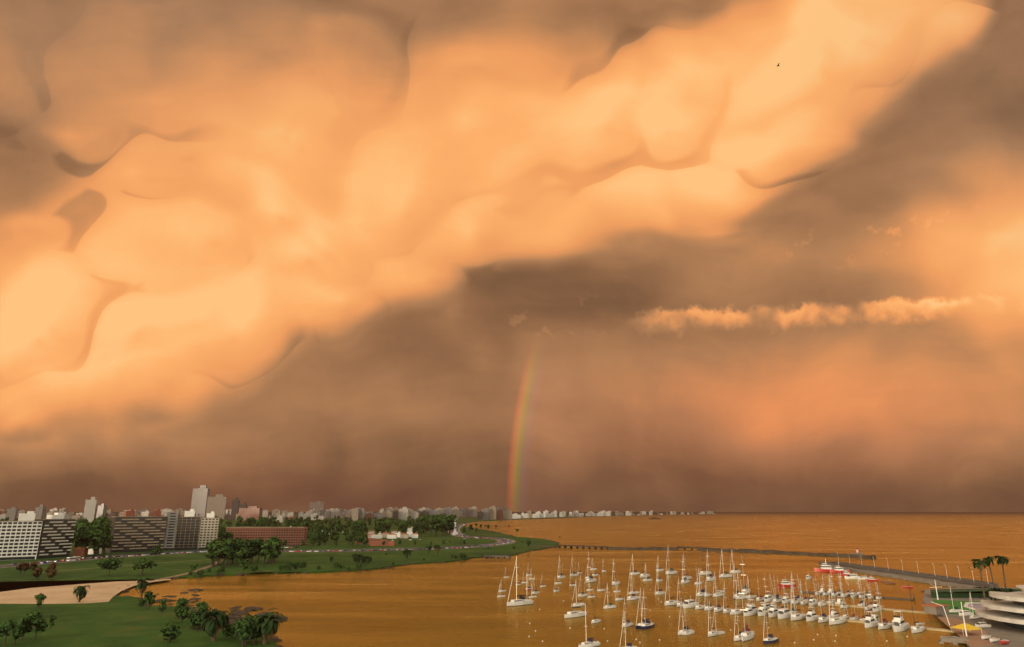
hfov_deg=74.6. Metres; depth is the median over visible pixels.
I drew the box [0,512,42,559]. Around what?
apartment
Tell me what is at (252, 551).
tree
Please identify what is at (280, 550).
tree
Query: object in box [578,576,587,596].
sailboat
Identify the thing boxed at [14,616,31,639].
tree
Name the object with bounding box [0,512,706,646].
ground
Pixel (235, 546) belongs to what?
tree
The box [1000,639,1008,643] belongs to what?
beached boat
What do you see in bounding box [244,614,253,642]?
tree
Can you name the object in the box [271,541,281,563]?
tree
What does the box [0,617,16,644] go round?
tree
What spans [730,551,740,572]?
sailboat
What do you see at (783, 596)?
sailboat
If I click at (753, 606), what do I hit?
motor yacht
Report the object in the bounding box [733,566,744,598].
sailboat
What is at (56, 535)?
apartment
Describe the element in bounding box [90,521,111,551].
tree
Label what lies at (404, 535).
house
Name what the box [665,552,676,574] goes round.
sailboat
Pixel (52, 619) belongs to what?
tree
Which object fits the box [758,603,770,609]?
motor yacht
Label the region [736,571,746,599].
sailboat
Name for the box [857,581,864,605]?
sailboat
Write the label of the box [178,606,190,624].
tree
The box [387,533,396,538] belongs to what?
house
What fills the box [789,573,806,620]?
sailboat
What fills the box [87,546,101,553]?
house
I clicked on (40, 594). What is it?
tree
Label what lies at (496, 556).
old jetty
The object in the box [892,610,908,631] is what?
motor yacht
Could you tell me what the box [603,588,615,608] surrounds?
sailboat
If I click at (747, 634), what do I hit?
sailboat
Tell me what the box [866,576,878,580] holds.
workboat
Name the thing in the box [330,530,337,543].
tree
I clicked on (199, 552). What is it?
road
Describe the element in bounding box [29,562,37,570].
tree
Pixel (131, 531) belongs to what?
apartment
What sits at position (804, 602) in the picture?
sailboat
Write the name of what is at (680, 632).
sailboat
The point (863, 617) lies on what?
sailboat
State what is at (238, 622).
tree
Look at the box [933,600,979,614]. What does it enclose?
club lawn
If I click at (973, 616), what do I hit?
beached boat
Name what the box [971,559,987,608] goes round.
palm
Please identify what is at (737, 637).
sailboat
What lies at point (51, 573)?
tree
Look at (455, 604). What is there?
water
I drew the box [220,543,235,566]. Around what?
tree
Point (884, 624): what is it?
sailboat
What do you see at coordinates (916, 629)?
sailboat
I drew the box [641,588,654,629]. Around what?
sailboat
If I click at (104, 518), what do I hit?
tree
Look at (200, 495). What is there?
buildings
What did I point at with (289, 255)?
sky
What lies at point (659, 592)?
sailboat
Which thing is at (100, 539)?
tree
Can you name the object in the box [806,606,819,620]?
motor yacht
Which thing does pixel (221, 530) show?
tree
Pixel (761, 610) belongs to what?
motor yacht
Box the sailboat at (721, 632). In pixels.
[712,607,724,634]
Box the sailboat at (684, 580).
[681,560,689,583]
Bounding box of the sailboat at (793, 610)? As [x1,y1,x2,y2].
[791,588,797,612]
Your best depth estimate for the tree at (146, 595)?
294.00 m
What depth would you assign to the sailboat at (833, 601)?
320.90 m
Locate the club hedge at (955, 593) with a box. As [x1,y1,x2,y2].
[930,588,1021,597]
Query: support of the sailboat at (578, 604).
on the water at (455, 604)
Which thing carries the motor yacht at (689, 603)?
on the water at (455, 604)
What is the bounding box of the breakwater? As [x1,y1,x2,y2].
[531,545,875,558]
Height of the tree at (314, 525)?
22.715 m
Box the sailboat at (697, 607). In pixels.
[695,580,705,609]
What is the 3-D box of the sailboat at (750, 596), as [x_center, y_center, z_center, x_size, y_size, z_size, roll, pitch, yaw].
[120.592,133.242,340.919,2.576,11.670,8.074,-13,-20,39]
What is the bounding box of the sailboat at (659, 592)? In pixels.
[655,573,665,594]
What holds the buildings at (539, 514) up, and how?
on the ground at (119, 621)
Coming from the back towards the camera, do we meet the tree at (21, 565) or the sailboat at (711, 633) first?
the tree at (21, 565)
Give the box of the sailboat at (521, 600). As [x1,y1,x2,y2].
[507,556,533,605]
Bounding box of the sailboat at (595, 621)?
[591,602,600,623]
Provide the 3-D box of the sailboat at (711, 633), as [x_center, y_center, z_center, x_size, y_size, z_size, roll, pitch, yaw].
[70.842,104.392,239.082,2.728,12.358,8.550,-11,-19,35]
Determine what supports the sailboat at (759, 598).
on the water at (455, 604)
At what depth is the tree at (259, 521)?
1448.40 m
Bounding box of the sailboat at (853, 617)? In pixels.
[849,593,858,619]
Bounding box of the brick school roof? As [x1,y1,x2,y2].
[226,527,306,527]
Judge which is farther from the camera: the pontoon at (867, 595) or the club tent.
the pontoon at (867, 595)
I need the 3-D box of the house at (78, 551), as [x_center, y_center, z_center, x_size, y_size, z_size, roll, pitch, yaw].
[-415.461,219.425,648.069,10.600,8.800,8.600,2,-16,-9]
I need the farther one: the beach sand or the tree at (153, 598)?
the beach sand
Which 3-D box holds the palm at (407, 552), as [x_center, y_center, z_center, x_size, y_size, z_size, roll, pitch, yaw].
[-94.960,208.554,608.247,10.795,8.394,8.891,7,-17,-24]
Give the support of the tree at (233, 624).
on the ground at (119, 621)
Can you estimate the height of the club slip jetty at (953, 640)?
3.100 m
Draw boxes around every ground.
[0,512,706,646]
[922,587,1023,646]
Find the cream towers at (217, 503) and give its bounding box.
[72,494,316,519]
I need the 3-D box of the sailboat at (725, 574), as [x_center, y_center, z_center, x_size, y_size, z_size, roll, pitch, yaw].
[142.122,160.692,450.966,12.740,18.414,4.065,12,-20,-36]
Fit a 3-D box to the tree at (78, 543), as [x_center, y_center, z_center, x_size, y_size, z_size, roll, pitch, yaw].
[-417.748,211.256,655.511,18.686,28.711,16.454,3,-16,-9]
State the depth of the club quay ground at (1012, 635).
248.21 m
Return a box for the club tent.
[950,623,981,635]
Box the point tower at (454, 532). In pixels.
[452,520,457,534]
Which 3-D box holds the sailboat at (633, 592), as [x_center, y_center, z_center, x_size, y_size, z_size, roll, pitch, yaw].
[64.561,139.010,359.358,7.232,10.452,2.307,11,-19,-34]
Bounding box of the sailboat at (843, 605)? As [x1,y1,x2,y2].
[840,586,848,607]
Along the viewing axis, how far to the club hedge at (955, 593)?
330.81 m
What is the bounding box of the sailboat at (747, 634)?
[739,580,753,641]
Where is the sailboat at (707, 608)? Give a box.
[704,585,713,610]
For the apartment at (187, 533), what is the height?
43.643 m
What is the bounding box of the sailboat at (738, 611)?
[730,575,743,614]
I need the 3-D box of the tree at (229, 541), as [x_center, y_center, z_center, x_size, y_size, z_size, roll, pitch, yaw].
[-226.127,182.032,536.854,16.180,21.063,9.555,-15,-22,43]
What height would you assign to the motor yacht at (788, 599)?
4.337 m
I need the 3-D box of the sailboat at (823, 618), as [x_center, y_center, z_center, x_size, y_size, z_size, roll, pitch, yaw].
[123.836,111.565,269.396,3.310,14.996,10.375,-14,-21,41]
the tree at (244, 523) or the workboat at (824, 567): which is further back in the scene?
the tree at (244, 523)
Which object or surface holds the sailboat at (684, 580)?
on the water at (455, 604)
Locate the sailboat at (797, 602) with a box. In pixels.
[791,580,799,603]
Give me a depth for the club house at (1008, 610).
244.12 m
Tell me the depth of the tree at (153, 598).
294.74 m
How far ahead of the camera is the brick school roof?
851.36 m
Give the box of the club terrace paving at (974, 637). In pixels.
[938,617,993,646]
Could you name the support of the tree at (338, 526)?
on the ground at (119, 621)
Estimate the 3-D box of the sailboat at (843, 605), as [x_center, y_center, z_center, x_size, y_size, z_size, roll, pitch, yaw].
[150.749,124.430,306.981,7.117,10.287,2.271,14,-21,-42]
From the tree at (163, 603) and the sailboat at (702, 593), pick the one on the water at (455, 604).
the sailboat at (702, 593)
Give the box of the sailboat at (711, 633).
[708,603,719,636]
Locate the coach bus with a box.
[66,556,79,560]
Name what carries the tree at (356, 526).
on the ground at (119, 621)
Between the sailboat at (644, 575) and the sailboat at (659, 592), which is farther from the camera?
the sailboat at (644, 575)
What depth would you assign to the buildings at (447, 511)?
3394.08 m
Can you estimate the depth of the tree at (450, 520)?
1237.14 m
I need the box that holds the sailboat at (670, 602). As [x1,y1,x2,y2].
[665,573,679,605]
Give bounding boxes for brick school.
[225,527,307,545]
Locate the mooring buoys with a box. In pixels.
[528,579,907,642]
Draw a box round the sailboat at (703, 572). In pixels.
[699,552,711,574]
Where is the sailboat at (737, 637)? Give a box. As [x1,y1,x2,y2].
[734,605,743,640]
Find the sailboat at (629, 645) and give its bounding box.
[620,613,636,646]
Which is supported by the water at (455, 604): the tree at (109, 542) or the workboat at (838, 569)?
the workboat at (838, 569)
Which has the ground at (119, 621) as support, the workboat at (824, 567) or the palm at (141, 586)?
the palm at (141, 586)
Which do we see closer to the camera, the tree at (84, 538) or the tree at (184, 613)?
the tree at (184, 613)
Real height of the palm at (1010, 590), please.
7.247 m
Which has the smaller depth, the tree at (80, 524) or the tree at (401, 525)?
the tree at (80, 524)
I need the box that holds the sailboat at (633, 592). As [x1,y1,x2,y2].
[628,573,638,593]
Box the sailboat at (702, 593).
[696,567,708,595]
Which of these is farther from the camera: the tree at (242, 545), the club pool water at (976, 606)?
the tree at (242, 545)
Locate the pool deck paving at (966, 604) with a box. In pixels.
[963,602,992,609]
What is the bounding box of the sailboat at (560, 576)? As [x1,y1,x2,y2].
[557,556,565,578]
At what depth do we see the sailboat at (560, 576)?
441.57 m
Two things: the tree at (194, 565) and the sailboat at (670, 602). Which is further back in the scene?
the tree at (194, 565)
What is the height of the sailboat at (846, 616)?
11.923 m
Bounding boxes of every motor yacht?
[683,595,698,607]
[744,603,755,615]
[747,599,757,613]
[758,602,768,615]
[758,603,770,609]
[764,591,773,601]
[768,603,777,616]
[777,604,793,618]
[782,593,791,603]
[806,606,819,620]
[809,598,817,605]
[828,608,837,616]
[835,596,842,603]
[845,571,860,578]
[864,611,878,627]
[871,611,878,620]
[872,600,881,611]
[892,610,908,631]
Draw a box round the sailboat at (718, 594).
[713,573,723,596]
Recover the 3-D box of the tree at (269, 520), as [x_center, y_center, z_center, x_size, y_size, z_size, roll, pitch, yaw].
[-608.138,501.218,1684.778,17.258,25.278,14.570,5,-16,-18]
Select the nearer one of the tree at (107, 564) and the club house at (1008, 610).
the club house at (1008, 610)
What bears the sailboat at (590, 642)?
on the water at (455, 604)
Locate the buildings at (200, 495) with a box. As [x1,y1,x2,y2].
[190,485,324,517]
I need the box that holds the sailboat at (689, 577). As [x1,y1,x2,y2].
[682,554,691,579]
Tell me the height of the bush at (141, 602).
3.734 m
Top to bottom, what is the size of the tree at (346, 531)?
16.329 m
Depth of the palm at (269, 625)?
216.77 m
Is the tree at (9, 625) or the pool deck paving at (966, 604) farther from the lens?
the pool deck paving at (966, 604)
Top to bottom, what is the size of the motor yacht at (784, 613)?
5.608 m
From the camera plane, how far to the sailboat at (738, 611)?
287.20 m
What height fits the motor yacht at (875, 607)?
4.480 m
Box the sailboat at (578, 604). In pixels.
[571,583,584,606]
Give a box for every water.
[118,512,1023,646]
[968,603,990,608]
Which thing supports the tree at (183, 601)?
on the ground at (119, 621)
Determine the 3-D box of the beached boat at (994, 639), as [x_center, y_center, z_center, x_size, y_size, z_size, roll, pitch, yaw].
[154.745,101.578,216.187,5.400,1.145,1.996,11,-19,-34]
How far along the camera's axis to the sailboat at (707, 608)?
298.98 m
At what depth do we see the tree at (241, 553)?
515.91 m
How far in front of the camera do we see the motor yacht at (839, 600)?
316.62 m
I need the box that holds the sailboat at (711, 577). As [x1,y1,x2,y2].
[706,552,715,580]
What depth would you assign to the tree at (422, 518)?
1410.54 m
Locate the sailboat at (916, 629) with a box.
[907,588,924,633]
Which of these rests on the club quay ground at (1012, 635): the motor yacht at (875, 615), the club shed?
the club shed
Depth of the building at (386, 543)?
841.24 m
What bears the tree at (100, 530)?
on the ground at (119, 621)
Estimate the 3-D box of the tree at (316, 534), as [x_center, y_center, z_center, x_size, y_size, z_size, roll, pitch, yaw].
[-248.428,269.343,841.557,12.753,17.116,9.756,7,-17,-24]
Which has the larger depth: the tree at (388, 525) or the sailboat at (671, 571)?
the tree at (388, 525)
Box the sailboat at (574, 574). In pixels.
[570,559,578,576]
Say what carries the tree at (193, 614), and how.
on the ground at (119, 621)
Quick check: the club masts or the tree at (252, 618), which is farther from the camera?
the club masts
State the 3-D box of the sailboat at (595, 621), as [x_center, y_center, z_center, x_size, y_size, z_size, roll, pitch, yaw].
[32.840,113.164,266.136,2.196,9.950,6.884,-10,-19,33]
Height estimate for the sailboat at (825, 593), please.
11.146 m
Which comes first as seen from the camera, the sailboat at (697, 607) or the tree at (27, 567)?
the sailboat at (697, 607)
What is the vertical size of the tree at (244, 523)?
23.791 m
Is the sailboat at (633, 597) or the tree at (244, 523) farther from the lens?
the tree at (244, 523)
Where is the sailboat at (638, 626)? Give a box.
[635,589,653,628]
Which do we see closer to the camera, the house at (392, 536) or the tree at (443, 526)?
the house at (392, 536)
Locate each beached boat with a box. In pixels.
[949,587,961,612]
[959,610,972,615]
[970,596,982,618]
[975,622,990,627]
[981,634,990,638]
[989,637,999,641]
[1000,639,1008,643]
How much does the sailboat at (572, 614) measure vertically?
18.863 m
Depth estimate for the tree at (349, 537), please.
855.13 m
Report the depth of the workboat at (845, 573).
459.29 m
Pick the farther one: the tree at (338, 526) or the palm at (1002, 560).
the tree at (338, 526)
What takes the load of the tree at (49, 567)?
on the ground at (119, 621)
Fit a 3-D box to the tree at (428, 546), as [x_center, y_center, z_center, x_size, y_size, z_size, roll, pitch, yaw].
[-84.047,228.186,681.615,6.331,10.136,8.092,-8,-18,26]
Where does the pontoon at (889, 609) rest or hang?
on the water at (455, 604)
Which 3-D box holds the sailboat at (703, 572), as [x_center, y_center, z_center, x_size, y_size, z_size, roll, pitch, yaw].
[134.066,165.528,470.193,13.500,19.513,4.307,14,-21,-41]
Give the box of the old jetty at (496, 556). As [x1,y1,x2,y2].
[484,555,510,558]
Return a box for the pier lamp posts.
[835,552,988,583]
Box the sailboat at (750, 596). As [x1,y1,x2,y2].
[748,576,754,598]
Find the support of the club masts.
on the club quay ground at (1012, 635)
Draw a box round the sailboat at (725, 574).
[719,552,731,577]
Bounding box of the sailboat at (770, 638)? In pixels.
[763,604,778,643]
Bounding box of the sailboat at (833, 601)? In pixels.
[826,577,835,603]
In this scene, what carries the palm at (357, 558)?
on the ground at (119, 621)
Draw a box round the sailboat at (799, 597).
[796,575,802,600]
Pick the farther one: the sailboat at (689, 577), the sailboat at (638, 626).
the sailboat at (689, 577)
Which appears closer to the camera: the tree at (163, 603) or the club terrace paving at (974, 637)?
the club terrace paving at (974, 637)
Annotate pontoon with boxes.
[756,593,925,613]
[799,590,914,599]
[820,616,955,632]
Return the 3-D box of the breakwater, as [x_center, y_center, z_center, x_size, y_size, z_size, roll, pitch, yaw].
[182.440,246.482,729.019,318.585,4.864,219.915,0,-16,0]
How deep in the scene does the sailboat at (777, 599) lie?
324.75 m
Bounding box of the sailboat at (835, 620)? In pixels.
[827,576,845,624]
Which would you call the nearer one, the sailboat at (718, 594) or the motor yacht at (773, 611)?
the motor yacht at (773, 611)
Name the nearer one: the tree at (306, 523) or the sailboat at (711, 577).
the sailboat at (711, 577)
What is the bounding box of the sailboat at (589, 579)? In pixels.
[586,554,595,582]
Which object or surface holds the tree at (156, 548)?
on the ground at (119, 621)
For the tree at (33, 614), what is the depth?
241.76 m
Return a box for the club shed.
[921,603,949,614]
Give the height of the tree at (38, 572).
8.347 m
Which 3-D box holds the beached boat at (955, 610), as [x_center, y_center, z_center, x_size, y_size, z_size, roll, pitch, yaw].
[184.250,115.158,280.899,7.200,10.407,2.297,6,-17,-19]
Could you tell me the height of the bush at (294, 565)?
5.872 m
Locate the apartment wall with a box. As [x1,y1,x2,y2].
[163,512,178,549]
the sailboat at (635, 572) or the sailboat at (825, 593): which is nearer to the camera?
the sailboat at (825, 593)
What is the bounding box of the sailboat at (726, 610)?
[723,584,731,613]
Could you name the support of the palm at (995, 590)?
on the pool deck paving at (966, 604)
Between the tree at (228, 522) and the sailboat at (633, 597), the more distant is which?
the tree at (228, 522)
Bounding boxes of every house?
[73,547,87,555]
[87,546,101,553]
[355,538,382,543]
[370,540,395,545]
[375,533,381,538]
[382,532,389,537]
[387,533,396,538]
[400,533,407,537]
[975,585,1023,629]
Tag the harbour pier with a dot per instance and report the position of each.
(949, 581)
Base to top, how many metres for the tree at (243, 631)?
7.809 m
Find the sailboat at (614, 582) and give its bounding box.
[612,557,619,584]
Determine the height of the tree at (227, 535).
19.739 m
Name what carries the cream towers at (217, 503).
on the ground at (119, 621)
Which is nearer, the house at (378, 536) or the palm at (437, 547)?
the palm at (437, 547)
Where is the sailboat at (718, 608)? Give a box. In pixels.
[714,582,722,611]
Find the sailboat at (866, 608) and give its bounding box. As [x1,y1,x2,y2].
[863,590,871,610]
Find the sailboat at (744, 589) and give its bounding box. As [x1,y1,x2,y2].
[740,563,749,593]
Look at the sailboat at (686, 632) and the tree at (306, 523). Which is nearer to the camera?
the sailboat at (686, 632)
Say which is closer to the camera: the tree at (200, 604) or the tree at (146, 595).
the tree at (200, 604)
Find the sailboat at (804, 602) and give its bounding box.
[800,579,808,604]
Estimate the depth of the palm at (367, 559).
542.30 m
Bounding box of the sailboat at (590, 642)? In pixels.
[578,606,599,646]
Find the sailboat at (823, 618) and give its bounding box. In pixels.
[818,585,830,622]
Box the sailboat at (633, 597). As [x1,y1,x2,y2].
[627,574,638,600]
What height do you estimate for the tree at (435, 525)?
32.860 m
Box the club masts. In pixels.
[930,579,966,635]
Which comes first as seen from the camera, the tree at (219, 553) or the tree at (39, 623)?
the tree at (39, 623)
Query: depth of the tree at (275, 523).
1562.73 m
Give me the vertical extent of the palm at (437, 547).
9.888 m
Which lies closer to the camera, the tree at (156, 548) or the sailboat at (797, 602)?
the sailboat at (797, 602)
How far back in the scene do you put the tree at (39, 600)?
296.74 m
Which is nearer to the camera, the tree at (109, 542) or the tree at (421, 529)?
the tree at (109, 542)
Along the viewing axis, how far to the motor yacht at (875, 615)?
266.89 m
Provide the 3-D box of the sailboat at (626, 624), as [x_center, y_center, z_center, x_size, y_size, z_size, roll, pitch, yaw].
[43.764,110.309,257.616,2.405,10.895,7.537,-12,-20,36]
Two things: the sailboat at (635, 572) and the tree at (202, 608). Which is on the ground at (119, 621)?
the tree at (202, 608)
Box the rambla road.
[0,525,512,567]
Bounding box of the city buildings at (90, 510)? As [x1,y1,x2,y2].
[5,497,308,522]
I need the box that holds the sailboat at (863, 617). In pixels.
[859,595,865,620]
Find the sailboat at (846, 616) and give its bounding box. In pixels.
[839,590,848,618]
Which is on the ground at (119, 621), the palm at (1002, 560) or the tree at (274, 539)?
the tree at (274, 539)
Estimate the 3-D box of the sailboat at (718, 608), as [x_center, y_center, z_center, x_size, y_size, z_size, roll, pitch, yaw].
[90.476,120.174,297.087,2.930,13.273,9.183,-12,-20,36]
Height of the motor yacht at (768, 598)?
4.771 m
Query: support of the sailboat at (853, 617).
on the water at (455, 604)
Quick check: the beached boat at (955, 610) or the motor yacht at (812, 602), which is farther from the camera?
the motor yacht at (812, 602)
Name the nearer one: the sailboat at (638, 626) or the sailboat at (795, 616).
the sailboat at (638, 626)
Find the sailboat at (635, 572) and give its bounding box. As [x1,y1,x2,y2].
[629,554,639,574]
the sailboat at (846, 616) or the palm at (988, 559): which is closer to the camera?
the sailboat at (846, 616)
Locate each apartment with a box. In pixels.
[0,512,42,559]
[32,511,75,558]
[106,510,167,552]
[174,509,200,549]
[198,512,219,549]
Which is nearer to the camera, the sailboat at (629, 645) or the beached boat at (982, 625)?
the sailboat at (629, 645)
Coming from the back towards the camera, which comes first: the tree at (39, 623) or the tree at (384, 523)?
the tree at (384, 523)
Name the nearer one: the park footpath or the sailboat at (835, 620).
the sailboat at (835, 620)
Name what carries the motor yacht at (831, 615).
on the water at (455, 604)
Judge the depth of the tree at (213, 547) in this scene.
519.06 m
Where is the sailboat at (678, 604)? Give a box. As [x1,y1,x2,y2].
[677,576,683,606]
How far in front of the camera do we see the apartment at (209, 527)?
762.43 m
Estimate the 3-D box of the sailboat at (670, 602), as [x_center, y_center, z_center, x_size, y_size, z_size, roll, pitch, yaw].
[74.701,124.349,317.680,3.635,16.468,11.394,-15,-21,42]
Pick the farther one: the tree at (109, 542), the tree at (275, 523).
the tree at (275, 523)
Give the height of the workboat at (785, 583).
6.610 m
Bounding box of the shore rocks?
[116,523,560,646]
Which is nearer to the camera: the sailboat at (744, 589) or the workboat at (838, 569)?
the sailboat at (744, 589)
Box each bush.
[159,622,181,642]
[191,614,204,630]
[222,623,235,637]
[291,562,298,568]
[298,561,304,568]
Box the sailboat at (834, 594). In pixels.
[830,570,837,596]
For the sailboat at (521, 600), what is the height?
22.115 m
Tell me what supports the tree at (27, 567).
on the ground at (119, 621)
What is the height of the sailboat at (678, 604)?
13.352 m
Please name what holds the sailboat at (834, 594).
on the water at (455, 604)
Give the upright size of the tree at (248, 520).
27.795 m
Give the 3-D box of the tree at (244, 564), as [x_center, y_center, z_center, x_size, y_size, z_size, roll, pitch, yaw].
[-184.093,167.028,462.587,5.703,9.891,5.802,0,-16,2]
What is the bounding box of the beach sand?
[0,579,170,603]
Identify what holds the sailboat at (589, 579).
on the water at (455, 604)
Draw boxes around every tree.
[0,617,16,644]
[11,625,24,644]
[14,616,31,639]
[15,562,25,572]
[23,562,29,572]
[27,610,43,629]
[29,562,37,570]
[30,615,47,639]
[32,567,42,579]
[34,593,46,602]
[35,596,43,608]
[45,564,53,572]
[45,568,57,580]
[49,615,57,628]
[73,525,91,546]
[75,521,89,535]
[77,530,93,548]
[88,527,104,555]
[89,527,108,555]
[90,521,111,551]
[95,515,109,520]
[97,557,123,575]
[101,533,113,554]
[132,558,156,574]
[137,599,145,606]
[143,591,152,608]
[148,594,156,608]
[151,544,162,557]
[159,599,167,612]
[176,597,188,618]
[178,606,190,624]
[188,611,201,629]
[191,562,198,572]
[195,601,210,619]
[197,606,207,617]
[204,543,221,566]
[212,539,227,565]
[212,548,224,566]
[218,528,224,540]
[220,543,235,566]
[223,520,231,526]
[223,538,234,565]
[224,531,232,539]
[229,540,239,564]
[231,622,237,639]
[234,617,249,643]
[235,548,247,563]
[236,543,246,564]
[237,621,252,646]
[239,520,247,526]
[240,559,249,573]
[244,538,257,563]
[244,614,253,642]
[245,518,251,525]
[247,615,257,642]
[248,624,260,643]
[255,517,264,526]
[255,537,264,561]
[258,540,273,566]
[263,536,282,563]
[266,518,271,526]
[268,538,283,560]
[270,520,277,526]
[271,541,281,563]
[284,519,289,526]
[303,521,309,531]
[308,532,318,545]
[310,536,316,547]
[311,523,318,530]
[321,533,328,544]
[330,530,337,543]
[334,523,342,532]
[342,528,349,534]
[346,533,353,544]
[350,522,361,532]
[354,532,359,544]
[360,521,366,530]
[361,533,368,546]
[375,521,381,533]
[380,520,387,531]
[385,521,391,530]
[398,520,406,533]
[419,515,427,524]
[419,522,426,535]
[422,521,429,533]
[425,544,431,553]
[430,517,440,536]
[438,521,448,535]
[443,516,456,534]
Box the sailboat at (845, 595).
[840,574,847,596]
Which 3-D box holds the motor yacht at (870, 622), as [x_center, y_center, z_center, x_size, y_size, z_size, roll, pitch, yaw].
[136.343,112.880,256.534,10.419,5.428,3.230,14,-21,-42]
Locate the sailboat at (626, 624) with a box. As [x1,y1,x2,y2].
[622,599,633,626]
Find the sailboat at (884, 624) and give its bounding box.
[877,586,892,629]
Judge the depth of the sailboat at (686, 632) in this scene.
239.30 m
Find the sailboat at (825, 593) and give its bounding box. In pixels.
[822,573,828,595]
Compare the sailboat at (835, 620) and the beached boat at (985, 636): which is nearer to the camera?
the beached boat at (985, 636)
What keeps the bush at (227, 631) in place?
on the ground at (119, 621)
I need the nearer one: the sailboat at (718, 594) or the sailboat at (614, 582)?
the sailboat at (718, 594)
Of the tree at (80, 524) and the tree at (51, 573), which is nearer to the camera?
the tree at (51, 573)
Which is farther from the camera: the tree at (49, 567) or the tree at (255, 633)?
the tree at (49, 567)
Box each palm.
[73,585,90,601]
[135,578,150,599]
[200,609,230,640]
[252,612,285,643]
[352,554,363,563]
[364,556,371,564]
[401,549,410,558]
[433,545,440,554]
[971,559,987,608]
[982,556,994,587]
[986,588,1005,600]
[993,556,1010,591]
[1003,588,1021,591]
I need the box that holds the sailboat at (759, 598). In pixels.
[756,576,763,600]
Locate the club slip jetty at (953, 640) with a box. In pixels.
[938,636,968,645]
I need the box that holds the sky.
[0,0,1023,511]
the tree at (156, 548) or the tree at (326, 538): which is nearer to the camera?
the tree at (156, 548)
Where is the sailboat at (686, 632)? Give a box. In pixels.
[682,611,694,634]
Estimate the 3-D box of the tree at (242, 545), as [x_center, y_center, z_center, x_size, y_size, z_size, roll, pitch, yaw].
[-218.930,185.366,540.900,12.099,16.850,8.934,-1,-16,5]
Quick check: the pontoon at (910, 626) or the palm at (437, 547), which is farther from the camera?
the palm at (437, 547)
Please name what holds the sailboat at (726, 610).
on the water at (455, 604)
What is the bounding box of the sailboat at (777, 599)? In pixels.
[773,574,781,602]
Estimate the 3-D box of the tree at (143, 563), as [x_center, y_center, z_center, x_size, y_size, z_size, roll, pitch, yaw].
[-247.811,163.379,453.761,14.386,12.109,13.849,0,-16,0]
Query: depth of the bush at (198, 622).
240.54 m
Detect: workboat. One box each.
[778,579,795,586]
[814,559,833,571]
[829,562,849,572]
[840,571,852,575]
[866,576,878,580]
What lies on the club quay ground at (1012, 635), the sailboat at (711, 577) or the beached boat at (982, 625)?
the beached boat at (982, 625)
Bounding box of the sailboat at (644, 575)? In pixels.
[640,555,649,577]
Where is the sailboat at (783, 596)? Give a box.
[781,580,787,607]
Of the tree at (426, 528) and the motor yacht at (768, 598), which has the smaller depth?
the motor yacht at (768, 598)
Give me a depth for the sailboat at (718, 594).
347.12 m
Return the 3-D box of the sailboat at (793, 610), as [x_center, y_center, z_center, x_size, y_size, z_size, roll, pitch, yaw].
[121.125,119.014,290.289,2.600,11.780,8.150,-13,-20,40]
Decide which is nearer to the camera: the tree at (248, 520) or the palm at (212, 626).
the palm at (212, 626)
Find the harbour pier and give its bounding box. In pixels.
[819,561,998,587]
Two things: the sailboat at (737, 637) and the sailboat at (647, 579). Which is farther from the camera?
the sailboat at (647, 579)
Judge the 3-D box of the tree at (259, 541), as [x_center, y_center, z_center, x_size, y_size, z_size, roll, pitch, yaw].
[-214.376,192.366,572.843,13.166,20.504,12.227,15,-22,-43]
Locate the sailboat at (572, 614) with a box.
[564,570,586,617]
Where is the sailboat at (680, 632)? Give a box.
[678,601,693,634]
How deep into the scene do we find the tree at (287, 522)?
1509.28 m
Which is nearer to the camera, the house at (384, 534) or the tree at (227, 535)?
the tree at (227, 535)
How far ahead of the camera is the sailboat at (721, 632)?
239.98 m
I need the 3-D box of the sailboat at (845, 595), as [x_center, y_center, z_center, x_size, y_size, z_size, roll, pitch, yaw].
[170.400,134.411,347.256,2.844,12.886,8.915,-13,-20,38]
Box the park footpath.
[43,558,222,579]
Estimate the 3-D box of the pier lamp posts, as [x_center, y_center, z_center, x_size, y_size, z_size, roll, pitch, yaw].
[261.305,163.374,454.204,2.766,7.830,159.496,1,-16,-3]
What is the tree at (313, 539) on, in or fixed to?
on the ground at (119, 621)
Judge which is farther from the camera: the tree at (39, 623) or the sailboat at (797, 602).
the sailboat at (797, 602)
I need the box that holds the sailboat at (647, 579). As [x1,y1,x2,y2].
[643,563,652,580]
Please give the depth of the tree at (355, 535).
863.85 m

